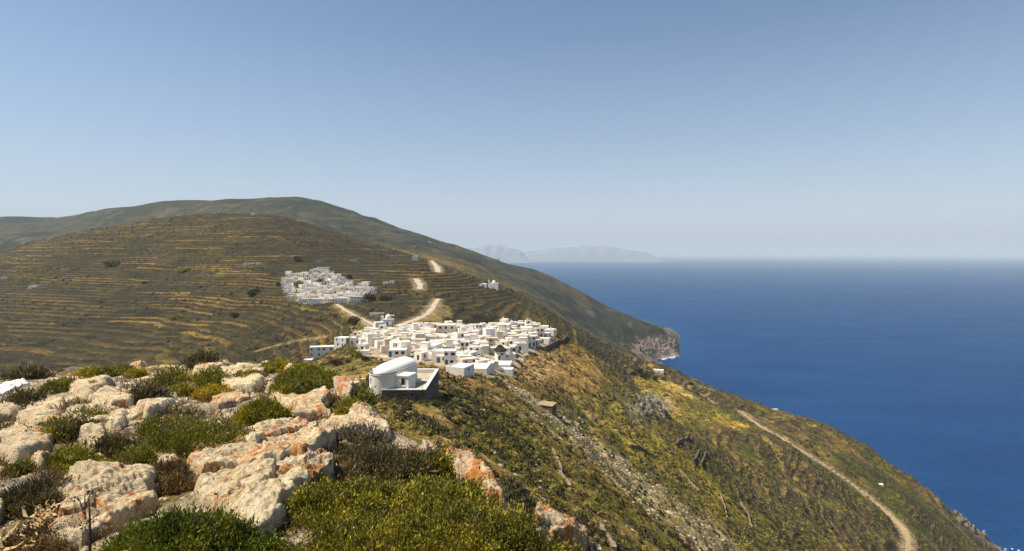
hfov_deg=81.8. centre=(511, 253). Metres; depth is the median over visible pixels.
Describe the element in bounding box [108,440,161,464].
bush
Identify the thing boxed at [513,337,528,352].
house
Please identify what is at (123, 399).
limestone rock
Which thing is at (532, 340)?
house
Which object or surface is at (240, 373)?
bush
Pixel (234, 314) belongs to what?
tree
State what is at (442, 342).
house
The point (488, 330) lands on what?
house
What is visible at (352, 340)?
house
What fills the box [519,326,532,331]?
house
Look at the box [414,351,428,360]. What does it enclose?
house
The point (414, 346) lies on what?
house
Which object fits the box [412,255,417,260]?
vaulted chapel
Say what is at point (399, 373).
chapel
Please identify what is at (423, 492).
bush
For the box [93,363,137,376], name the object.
bush
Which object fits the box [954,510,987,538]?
cliff blocks
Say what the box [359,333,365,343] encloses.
house
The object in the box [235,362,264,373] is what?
limestone rock
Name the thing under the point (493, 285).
church
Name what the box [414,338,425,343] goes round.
house
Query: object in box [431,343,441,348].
house
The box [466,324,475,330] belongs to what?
house
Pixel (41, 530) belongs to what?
bush
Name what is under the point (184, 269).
tree
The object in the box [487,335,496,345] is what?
house
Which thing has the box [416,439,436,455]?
limestone rock
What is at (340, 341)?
house
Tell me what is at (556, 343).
stone wall
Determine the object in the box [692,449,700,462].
stone wall
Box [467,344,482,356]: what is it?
house
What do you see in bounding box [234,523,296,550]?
bush
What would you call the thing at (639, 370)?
tree
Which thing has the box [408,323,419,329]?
house
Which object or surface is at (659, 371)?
shed
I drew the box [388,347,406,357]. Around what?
house
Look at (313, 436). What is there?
limestone rock
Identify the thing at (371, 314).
shed
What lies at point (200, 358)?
bush
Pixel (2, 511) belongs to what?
limestone rock
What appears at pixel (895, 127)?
sky
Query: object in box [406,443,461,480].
bush
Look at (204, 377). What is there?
bush
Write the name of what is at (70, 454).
bush
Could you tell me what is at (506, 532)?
bush
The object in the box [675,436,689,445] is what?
stone wall
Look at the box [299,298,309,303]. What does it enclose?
house
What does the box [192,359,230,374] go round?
limestone rock
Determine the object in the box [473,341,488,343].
house
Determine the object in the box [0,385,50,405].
bush
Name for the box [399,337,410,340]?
house
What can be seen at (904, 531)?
dirt track
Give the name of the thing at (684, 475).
stone wall
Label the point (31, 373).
bush
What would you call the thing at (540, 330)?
house
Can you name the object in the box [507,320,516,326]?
house
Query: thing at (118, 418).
limestone rock
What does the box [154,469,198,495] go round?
bush
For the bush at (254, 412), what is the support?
on the terrain at (156, 327)
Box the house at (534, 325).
[525,322,538,326]
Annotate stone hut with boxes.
[538,400,556,414]
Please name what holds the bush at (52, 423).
on the terrain at (156, 327)
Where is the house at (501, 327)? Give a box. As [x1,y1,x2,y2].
[497,324,509,332]
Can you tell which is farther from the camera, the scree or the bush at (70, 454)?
the scree
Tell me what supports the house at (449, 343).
on the terrain at (156, 327)
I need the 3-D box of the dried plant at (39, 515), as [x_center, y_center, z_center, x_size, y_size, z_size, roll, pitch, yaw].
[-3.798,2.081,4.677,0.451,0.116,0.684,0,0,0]
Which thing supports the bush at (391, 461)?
on the terrain at (156, 327)
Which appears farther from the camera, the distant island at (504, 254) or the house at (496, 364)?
the distant island at (504, 254)
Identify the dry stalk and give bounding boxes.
[73,490,100,550]
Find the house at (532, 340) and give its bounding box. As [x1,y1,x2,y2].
[529,335,535,347]
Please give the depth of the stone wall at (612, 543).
55.44 m
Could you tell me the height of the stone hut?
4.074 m
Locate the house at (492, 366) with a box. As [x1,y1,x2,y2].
[488,361,493,372]
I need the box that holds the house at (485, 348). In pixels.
[480,344,488,353]
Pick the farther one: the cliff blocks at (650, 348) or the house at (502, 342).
the cliff blocks at (650, 348)
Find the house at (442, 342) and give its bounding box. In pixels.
[431,341,444,343]
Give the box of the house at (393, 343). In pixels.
[390,341,396,346]
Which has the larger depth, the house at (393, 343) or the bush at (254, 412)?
the house at (393, 343)
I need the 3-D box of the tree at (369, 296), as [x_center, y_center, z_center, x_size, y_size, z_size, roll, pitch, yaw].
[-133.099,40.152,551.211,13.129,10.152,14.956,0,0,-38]
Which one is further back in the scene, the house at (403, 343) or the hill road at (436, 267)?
the hill road at (436, 267)
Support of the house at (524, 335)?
on the terrain at (156, 327)
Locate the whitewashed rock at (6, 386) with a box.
[0,378,29,394]
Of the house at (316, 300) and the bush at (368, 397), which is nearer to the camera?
the bush at (368, 397)
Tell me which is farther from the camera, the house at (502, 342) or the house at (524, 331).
the house at (524, 331)
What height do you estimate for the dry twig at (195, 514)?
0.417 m
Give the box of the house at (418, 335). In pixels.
[413,332,424,338]
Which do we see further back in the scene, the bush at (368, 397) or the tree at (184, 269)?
the tree at (184, 269)
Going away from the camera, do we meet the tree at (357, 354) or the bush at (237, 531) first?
the bush at (237, 531)
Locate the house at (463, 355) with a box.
[458,351,471,356]
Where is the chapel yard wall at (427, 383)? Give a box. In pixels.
[381,369,438,402]
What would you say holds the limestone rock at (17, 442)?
on the terrain at (156, 327)
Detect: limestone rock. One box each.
[0,401,23,420]
[0,424,54,463]
[0,492,5,522]
[15,403,67,425]
[31,450,50,468]
[34,395,65,408]
[46,459,160,550]
[65,403,142,421]
[68,375,115,398]
[78,422,106,448]
[88,385,136,407]
[105,408,128,431]
[129,360,146,366]
[135,392,183,417]
[154,451,179,462]
[187,416,336,478]
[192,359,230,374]
[193,447,312,535]
[211,390,250,408]
[220,365,267,393]
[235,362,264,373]
[265,381,332,421]
[305,448,333,483]
[318,401,390,441]
[332,373,354,400]
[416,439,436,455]
[446,446,504,505]
[533,501,589,550]
[589,542,601,550]
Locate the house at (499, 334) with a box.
[497,331,502,338]
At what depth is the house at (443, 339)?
246.76 m
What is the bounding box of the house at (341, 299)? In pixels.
[334,297,349,302]
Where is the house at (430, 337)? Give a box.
[427,335,436,341]
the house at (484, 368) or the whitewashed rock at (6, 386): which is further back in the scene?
the house at (484, 368)
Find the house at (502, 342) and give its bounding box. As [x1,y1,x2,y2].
[495,340,507,345]
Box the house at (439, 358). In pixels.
[436,354,443,362]
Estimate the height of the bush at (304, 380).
0.699 m
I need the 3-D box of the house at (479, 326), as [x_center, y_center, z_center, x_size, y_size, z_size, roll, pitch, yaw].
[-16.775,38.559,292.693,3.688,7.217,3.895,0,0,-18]
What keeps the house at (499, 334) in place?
on the terrain at (156, 327)
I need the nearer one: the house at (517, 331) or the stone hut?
the stone hut
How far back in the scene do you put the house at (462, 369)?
151.69 m
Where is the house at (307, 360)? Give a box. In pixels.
[304,358,313,363]
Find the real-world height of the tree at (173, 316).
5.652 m
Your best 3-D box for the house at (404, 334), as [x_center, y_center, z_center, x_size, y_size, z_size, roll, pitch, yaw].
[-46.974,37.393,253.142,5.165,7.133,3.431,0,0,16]
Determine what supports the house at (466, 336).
on the terrain at (156, 327)
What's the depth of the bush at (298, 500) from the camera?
4.61 m
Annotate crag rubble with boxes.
[636,396,667,418]
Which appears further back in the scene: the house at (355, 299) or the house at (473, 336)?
the house at (355, 299)
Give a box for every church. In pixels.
[380,314,393,324]
[488,280,498,290]
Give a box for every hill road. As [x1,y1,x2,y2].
[414,278,422,288]
[431,261,440,271]
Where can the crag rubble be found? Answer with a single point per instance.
(656, 401)
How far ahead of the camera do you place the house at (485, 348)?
237.65 m
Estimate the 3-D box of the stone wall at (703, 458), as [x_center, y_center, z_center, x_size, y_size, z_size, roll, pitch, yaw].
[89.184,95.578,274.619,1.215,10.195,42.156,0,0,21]
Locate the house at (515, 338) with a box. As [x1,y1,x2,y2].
[509,335,518,343]
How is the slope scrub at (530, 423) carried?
on the terrain at (156, 327)
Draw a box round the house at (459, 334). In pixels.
[455,332,467,337]
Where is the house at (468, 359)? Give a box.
[457,356,478,362]
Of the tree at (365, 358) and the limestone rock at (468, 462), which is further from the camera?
the tree at (365, 358)
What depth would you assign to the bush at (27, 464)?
6.31 m
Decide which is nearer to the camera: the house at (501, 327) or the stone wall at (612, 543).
the stone wall at (612, 543)
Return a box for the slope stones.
[345,344,851,550]
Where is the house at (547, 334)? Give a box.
[544,332,550,336]
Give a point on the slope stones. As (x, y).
(500, 465)
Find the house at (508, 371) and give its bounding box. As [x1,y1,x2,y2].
[499,367,513,376]
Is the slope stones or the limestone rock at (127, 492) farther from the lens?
the slope stones
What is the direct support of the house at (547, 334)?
on the terrain at (156, 327)
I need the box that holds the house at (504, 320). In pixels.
[500,317,508,322]
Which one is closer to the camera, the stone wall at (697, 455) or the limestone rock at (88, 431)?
the limestone rock at (88, 431)
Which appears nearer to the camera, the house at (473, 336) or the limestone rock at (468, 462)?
the limestone rock at (468, 462)
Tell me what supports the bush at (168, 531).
on the terrain at (156, 327)
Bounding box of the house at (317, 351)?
[309,345,333,359]
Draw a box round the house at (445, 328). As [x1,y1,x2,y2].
[436,323,455,333]
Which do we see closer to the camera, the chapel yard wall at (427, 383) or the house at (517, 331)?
the chapel yard wall at (427, 383)
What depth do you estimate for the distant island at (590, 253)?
20803.19 m
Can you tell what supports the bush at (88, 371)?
on the terrain at (156, 327)
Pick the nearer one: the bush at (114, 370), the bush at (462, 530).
the bush at (462, 530)
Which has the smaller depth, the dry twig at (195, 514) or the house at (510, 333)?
the dry twig at (195, 514)
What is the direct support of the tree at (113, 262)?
on the terrain at (156, 327)
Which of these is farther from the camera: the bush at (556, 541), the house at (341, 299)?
the house at (341, 299)
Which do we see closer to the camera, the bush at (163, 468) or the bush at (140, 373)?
the bush at (163, 468)
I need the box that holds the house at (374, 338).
[373,336,390,345]
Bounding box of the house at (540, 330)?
[536,327,543,337]
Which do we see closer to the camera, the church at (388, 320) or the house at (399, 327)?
the house at (399, 327)
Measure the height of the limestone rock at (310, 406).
0.955 m
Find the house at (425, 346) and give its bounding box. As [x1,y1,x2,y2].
[415,341,435,351]
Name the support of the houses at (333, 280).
on the terrain at (156, 327)
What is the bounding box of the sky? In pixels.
[0,0,1023,254]
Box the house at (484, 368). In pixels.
[471,362,490,373]
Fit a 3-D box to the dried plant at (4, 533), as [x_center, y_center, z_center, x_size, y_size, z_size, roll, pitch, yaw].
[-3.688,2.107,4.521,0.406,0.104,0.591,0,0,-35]
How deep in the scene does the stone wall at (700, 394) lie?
646.65 m
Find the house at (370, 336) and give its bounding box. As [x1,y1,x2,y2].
[366,331,376,345]
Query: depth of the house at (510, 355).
243.03 m
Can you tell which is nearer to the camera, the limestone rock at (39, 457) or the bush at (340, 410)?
the limestone rock at (39, 457)
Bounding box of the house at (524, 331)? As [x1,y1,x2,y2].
[520,329,531,334]
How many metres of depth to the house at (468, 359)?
196.33 m
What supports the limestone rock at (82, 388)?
on the terrain at (156, 327)
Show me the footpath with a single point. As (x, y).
(351, 313)
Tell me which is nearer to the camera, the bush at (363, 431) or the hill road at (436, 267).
the bush at (363, 431)
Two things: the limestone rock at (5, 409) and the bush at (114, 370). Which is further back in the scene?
the bush at (114, 370)
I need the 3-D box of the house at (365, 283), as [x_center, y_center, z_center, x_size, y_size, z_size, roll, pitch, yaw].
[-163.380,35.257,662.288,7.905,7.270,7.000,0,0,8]
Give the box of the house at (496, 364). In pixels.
[491,359,498,370]
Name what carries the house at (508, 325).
on the terrain at (156, 327)
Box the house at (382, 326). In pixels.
[378,324,386,329]
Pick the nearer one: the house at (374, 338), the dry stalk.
the dry stalk
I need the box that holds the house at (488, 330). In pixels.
[483,327,494,335]
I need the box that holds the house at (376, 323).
[374,321,382,327]
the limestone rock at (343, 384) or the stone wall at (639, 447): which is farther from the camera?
the stone wall at (639, 447)
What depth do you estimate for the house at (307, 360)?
232.39 m
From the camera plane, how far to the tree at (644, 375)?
596.21 m
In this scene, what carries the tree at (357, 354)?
on the terrain at (156, 327)
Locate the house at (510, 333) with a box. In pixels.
[506,332,516,336]
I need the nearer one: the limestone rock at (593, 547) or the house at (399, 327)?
the limestone rock at (593, 547)
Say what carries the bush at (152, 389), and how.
on the terrain at (156, 327)
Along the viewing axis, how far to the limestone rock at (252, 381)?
15.59 m
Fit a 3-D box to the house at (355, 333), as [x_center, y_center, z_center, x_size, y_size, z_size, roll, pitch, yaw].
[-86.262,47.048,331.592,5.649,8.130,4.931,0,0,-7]
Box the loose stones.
[0,377,406,550]
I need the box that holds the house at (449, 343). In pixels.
[442,339,454,348]
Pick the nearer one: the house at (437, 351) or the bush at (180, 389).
the bush at (180, 389)
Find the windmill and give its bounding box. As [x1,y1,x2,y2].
[493,345,506,360]
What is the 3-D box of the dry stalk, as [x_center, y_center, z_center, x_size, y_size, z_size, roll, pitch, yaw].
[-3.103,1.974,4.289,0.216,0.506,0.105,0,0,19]
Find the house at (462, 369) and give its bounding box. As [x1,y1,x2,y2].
[446,362,473,376]
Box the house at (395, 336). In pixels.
[391,334,400,338]
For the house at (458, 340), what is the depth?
236.98 m
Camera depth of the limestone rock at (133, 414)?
10.35 m
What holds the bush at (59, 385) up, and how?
on the terrain at (156, 327)
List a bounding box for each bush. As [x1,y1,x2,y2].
[0,361,59,379]
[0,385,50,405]
[0,467,79,524]
[0,516,112,550]
[1,457,34,477]
[21,413,77,442]
[33,374,75,394]
[44,444,101,467]
[53,456,118,476]
[55,413,105,441]
[63,403,112,420]
[72,365,104,376]
[85,425,144,459]
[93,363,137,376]
[93,501,243,550]
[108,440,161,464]
[122,365,151,378]
[126,412,186,440]
[127,377,177,402]
[127,407,261,462]
[142,363,192,387]
[149,455,192,481]
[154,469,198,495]
[167,380,197,396]
[177,344,229,370]
[183,363,233,387]
[188,382,235,401]
[195,512,275,550]
[228,367,268,377]
[229,395,295,426]
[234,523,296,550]
[257,356,292,373]
[266,365,343,396]
[275,468,420,540]
[279,361,320,374]
[283,480,331,515]
[286,460,327,483]
[286,499,449,550]
[328,435,455,483]
[329,390,366,408]
[333,405,348,415]
[335,417,387,445]
[350,384,383,407]
[365,466,523,519]
[393,498,590,550]
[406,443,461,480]
[418,476,467,486]
[480,521,527,550]
[548,532,566,550]
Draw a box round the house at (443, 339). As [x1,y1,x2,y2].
[430,337,445,341]
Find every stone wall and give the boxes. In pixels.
[58,366,82,371]
[544,336,568,350]
[552,448,570,486]
[594,517,616,550]
[629,444,655,458]
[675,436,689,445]
[678,468,699,490]
[683,388,714,402]
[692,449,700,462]
[700,451,706,466]
[719,492,726,515]
[740,502,752,528]
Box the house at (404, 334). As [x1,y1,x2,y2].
[395,332,408,338]
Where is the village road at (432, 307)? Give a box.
[398,299,439,324]
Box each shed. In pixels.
[28,285,40,288]
[369,313,383,316]
[654,369,663,373]
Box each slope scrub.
[305,326,859,550]
[354,379,703,550]
[596,339,982,550]
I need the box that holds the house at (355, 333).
[352,330,361,335]
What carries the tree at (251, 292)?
on the terrain at (156, 327)
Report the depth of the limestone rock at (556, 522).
4.43 m
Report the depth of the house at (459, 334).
253.43 m
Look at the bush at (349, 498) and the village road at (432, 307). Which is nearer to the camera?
the bush at (349, 498)
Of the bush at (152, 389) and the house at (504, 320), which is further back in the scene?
the house at (504, 320)
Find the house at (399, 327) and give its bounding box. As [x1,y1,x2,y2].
[395,325,405,331]
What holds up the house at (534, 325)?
on the terrain at (156, 327)
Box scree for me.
[504,362,732,550]
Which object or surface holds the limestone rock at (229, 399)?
on the terrain at (156, 327)
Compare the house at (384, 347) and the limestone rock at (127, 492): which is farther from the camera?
the house at (384, 347)
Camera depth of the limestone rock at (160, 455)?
7.16 m
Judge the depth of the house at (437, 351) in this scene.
197.55 m
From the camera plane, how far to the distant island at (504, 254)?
19450.89 m
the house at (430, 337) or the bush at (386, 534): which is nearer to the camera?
the bush at (386, 534)
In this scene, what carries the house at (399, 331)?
on the terrain at (156, 327)
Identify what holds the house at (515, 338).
on the terrain at (156, 327)
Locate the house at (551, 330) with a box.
[546,327,554,335]
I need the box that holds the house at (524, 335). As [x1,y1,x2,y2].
[516,334,528,341]
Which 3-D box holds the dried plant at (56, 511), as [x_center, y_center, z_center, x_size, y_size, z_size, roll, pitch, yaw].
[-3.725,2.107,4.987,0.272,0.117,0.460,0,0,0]
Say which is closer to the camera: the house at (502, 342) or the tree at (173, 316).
the house at (502, 342)
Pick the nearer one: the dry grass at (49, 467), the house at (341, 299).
the dry grass at (49, 467)
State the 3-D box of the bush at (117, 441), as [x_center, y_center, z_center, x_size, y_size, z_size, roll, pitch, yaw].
[-5.076,2.494,7.606,0.740,0.539,0.648,0,0,22]
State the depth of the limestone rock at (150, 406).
10.53 m
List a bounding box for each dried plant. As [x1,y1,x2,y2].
[0,493,68,527]
[0,510,59,550]
[45,492,99,521]
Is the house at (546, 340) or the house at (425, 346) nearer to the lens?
the house at (425, 346)
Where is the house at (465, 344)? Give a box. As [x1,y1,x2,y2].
[461,340,468,349]
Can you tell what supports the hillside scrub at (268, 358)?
on the terrain at (156, 327)
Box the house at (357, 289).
[354,287,363,291]
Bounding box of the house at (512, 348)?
[508,344,515,353]
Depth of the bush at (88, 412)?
10.14 m
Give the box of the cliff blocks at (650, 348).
[636,336,676,356]
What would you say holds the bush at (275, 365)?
on the terrain at (156, 327)
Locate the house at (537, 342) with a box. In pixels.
[536,339,539,346]
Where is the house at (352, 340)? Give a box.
[350,336,355,346]
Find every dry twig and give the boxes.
[186,500,201,528]
[214,490,233,509]
[339,519,366,535]
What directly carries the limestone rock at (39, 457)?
on the terrain at (156, 327)
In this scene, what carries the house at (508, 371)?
on the terrain at (156, 327)
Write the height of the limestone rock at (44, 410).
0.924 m
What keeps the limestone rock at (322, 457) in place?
on the terrain at (156, 327)
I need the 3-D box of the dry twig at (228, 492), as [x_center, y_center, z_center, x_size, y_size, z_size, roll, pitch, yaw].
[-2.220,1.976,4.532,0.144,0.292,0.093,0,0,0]
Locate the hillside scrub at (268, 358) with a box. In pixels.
[0,212,970,550]
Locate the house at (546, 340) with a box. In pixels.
[538,337,550,344]
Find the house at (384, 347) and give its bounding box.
[380,338,390,352]
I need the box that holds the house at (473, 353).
[465,350,477,356]
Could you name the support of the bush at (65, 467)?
on the terrain at (156, 327)
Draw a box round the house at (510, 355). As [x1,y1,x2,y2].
[505,347,515,361]
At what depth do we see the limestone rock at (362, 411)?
9.90 m
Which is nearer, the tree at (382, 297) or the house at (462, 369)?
the house at (462, 369)
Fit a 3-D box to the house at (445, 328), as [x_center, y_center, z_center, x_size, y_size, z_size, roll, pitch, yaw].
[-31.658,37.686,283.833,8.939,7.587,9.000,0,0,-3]
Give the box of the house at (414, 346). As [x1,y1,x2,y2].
[411,343,417,355]
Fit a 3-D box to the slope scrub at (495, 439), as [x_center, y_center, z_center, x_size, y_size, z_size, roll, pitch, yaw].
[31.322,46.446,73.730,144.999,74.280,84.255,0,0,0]
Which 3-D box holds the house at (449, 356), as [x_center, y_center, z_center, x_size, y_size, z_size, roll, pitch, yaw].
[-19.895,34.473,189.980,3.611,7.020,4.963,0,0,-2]
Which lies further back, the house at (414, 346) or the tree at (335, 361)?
the house at (414, 346)
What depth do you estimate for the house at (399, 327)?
277.08 m
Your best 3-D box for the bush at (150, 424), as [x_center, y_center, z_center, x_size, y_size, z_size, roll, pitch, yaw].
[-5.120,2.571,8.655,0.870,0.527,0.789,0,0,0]
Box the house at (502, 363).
[498,360,511,367]
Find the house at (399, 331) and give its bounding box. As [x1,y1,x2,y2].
[392,329,404,334]
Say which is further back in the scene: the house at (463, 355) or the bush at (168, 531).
the house at (463, 355)
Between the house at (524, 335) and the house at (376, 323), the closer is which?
the house at (524, 335)
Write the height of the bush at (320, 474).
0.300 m
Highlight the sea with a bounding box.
[507,254,1023,550]
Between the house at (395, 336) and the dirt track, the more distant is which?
the dirt track
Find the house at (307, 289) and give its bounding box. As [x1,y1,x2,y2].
[304,287,315,291]
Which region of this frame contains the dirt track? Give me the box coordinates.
[740,411,911,550]
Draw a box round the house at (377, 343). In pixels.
[374,340,381,347]
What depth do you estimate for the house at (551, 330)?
315.56 m
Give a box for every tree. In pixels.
[102,259,120,265]
[169,314,180,318]
[177,266,190,272]
[229,312,239,316]
[246,290,256,295]
[293,280,302,286]
[325,357,343,365]
[344,358,350,362]
[346,316,362,324]
[350,351,361,357]
[361,292,376,301]
[361,356,370,360]
[379,295,391,300]
[634,368,642,372]
[639,371,650,378]
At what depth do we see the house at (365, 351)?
206.00 m
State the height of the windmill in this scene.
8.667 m
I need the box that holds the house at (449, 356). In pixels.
[444,348,455,364]
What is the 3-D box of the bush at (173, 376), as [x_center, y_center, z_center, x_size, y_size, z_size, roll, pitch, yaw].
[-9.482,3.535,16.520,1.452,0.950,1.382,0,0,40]
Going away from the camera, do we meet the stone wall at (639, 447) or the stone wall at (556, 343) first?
the stone wall at (639, 447)
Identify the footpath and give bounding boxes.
[335,304,373,325]
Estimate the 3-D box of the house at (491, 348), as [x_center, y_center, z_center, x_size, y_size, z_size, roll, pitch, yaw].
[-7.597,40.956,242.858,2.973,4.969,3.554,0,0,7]
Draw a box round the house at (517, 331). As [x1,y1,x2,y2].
[510,329,520,333]
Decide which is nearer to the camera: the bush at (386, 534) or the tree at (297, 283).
the bush at (386, 534)
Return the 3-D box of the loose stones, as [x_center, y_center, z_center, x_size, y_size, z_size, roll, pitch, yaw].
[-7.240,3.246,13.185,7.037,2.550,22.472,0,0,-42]
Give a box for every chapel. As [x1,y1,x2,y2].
[358,342,368,348]
[369,357,417,394]
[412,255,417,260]
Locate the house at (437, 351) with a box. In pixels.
[432,349,444,360]
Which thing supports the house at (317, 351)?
on the terrain at (156, 327)
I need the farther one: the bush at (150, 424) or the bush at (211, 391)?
the bush at (211, 391)
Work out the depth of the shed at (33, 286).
822.23 m
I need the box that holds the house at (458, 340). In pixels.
[456,338,464,345]
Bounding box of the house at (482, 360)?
[475,358,487,363]
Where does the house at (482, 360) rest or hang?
on the terrain at (156, 327)
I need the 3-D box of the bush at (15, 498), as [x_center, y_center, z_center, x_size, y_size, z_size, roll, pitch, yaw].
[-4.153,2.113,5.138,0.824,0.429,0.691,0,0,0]
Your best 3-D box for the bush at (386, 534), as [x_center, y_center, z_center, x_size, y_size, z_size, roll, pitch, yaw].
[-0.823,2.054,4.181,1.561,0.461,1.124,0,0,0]
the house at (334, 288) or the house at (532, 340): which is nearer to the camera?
the house at (532, 340)
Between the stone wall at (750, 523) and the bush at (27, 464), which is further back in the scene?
the stone wall at (750, 523)
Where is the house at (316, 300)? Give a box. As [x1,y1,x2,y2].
[311,298,324,304]
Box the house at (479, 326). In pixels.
[475,323,482,328]
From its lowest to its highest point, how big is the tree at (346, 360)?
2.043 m
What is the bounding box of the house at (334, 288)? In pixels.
[331,286,342,291]
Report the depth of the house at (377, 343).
234.99 m
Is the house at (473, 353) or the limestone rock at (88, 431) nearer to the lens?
the limestone rock at (88, 431)
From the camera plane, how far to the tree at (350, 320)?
431.57 m
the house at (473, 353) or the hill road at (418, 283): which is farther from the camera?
the hill road at (418, 283)
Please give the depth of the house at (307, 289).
633.20 m
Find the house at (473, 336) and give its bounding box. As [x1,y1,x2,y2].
[468,333,476,339]
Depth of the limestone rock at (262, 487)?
4.84 m
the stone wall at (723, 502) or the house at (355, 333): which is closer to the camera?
the stone wall at (723, 502)
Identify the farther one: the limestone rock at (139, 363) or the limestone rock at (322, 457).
the limestone rock at (139, 363)
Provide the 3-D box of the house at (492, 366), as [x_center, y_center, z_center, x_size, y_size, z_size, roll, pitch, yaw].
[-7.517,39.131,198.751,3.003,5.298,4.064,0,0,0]
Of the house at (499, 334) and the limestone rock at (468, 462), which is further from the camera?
the house at (499, 334)
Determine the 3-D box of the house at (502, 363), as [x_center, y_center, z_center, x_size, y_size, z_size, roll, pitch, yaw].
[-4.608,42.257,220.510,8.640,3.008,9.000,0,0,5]
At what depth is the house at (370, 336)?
252.65 m
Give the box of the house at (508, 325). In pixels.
[495,323,511,329]
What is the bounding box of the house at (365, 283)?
[362,281,370,285]
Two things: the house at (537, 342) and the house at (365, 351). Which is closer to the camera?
the house at (365, 351)
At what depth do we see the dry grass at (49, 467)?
8.05 m
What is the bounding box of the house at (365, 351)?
[360,349,369,354]
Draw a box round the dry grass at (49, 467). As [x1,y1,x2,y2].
[0,368,521,515]
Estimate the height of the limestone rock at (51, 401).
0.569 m
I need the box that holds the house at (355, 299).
[351,296,362,302]
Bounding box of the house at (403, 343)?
[397,340,410,356]
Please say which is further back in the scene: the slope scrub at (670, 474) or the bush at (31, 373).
the slope scrub at (670, 474)
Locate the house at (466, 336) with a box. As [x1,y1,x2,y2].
[464,334,470,344]
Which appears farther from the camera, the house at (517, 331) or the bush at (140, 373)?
the house at (517, 331)
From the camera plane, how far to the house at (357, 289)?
631.32 m
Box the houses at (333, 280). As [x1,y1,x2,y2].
[279,268,374,301]
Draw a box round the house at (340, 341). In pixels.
[334,336,349,349]
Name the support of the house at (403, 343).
on the terrain at (156, 327)
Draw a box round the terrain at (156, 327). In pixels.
[0,197,1003,550]
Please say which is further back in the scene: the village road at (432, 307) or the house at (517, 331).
the village road at (432, 307)
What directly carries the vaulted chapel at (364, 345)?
on the terrain at (156, 327)
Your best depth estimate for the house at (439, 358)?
192.19 m
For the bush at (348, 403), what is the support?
on the terrain at (156, 327)
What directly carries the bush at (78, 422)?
on the terrain at (156, 327)
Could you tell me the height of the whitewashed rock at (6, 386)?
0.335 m
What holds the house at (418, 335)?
on the terrain at (156, 327)
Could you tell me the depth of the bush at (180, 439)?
7.65 m
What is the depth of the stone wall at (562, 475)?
83.85 m
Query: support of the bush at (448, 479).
on the terrain at (156, 327)
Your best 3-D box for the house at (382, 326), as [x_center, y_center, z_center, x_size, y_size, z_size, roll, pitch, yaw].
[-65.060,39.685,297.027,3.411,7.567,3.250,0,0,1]
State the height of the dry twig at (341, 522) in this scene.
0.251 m
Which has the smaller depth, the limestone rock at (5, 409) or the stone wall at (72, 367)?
the limestone rock at (5, 409)
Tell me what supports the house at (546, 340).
on the terrain at (156, 327)
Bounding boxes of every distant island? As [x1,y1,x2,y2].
[467,245,529,262]
[522,245,663,261]
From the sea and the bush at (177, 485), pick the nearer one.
the bush at (177, 485)
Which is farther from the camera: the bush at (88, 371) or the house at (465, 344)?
the house at (465, 344)
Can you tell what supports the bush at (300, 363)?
on the terrain at (156, 327)
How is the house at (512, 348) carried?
on the terrain at (156, 327)
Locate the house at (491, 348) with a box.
[489,346,496,354]

